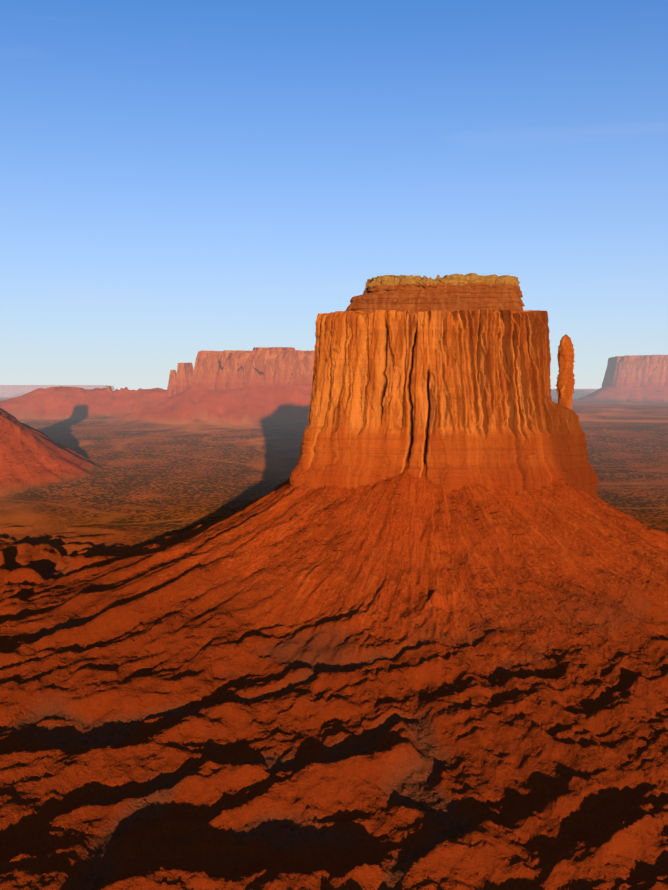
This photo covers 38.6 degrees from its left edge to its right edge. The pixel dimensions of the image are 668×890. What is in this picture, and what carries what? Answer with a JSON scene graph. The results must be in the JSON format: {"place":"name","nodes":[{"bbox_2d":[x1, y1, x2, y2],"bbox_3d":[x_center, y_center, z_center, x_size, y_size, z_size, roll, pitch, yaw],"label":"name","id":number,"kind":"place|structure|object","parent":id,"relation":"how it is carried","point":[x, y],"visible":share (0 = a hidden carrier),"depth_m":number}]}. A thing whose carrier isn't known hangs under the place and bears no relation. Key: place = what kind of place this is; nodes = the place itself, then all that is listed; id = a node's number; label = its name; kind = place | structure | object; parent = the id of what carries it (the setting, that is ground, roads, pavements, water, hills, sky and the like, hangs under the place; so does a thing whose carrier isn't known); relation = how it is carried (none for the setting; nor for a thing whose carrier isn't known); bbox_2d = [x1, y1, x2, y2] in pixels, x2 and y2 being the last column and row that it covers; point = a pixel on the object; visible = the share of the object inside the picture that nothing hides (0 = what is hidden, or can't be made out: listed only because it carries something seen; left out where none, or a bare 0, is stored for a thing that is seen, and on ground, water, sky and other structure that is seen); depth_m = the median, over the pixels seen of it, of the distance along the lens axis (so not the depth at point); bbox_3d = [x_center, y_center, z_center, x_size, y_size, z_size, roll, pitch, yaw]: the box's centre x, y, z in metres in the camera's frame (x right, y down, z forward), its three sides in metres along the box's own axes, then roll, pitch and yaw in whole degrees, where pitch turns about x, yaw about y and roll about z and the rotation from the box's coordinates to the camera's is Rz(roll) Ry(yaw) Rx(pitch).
{"place":"outdoors","nodes":[
{"label":"outdoors","id":0,"kind":"place"},
{"bbox_2d":[0,384,667,889],"bbox_3d":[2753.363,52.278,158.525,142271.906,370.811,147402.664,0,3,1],"label":"ground","id":1,"kind":"structure","parent":0,"point":[230,658],"depth_m":677.25},
{"bbox_2d":[0,385,114,396],"bbox_3d":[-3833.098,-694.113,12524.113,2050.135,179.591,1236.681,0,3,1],"label":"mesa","id":2,"kind":"structure","parent":1,"relation":"on","point":[8,390],"depth_m":12023.03},
{"bbox_2d":[106,347,314,396],"bbox_3d":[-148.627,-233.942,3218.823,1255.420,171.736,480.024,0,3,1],"label":"mesa","id":3,"kind":"structure","parent":1,"relation":"on","point":[256,367],"depth_m":3002.19},
{"bbox_2d":[290,273,598,499],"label":"butte","id":4,"kind":"object","parent":1,"relation":"on","point":[446,380],"visible":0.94,"depth_m":909.34},
{"bbox_2d":[602,355,667,386],"bbox_3d":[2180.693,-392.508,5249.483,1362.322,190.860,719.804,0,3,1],"label":"mesa","id":5,"kind":"structure","parent":1,"relation":"on","point":[633,371],"depth_m":5077.39},
{"bbox_2d":[0,0,667,389],"label":"sky","id":6,"kind":"structure","parent":0,"point":[180,179]}
]}

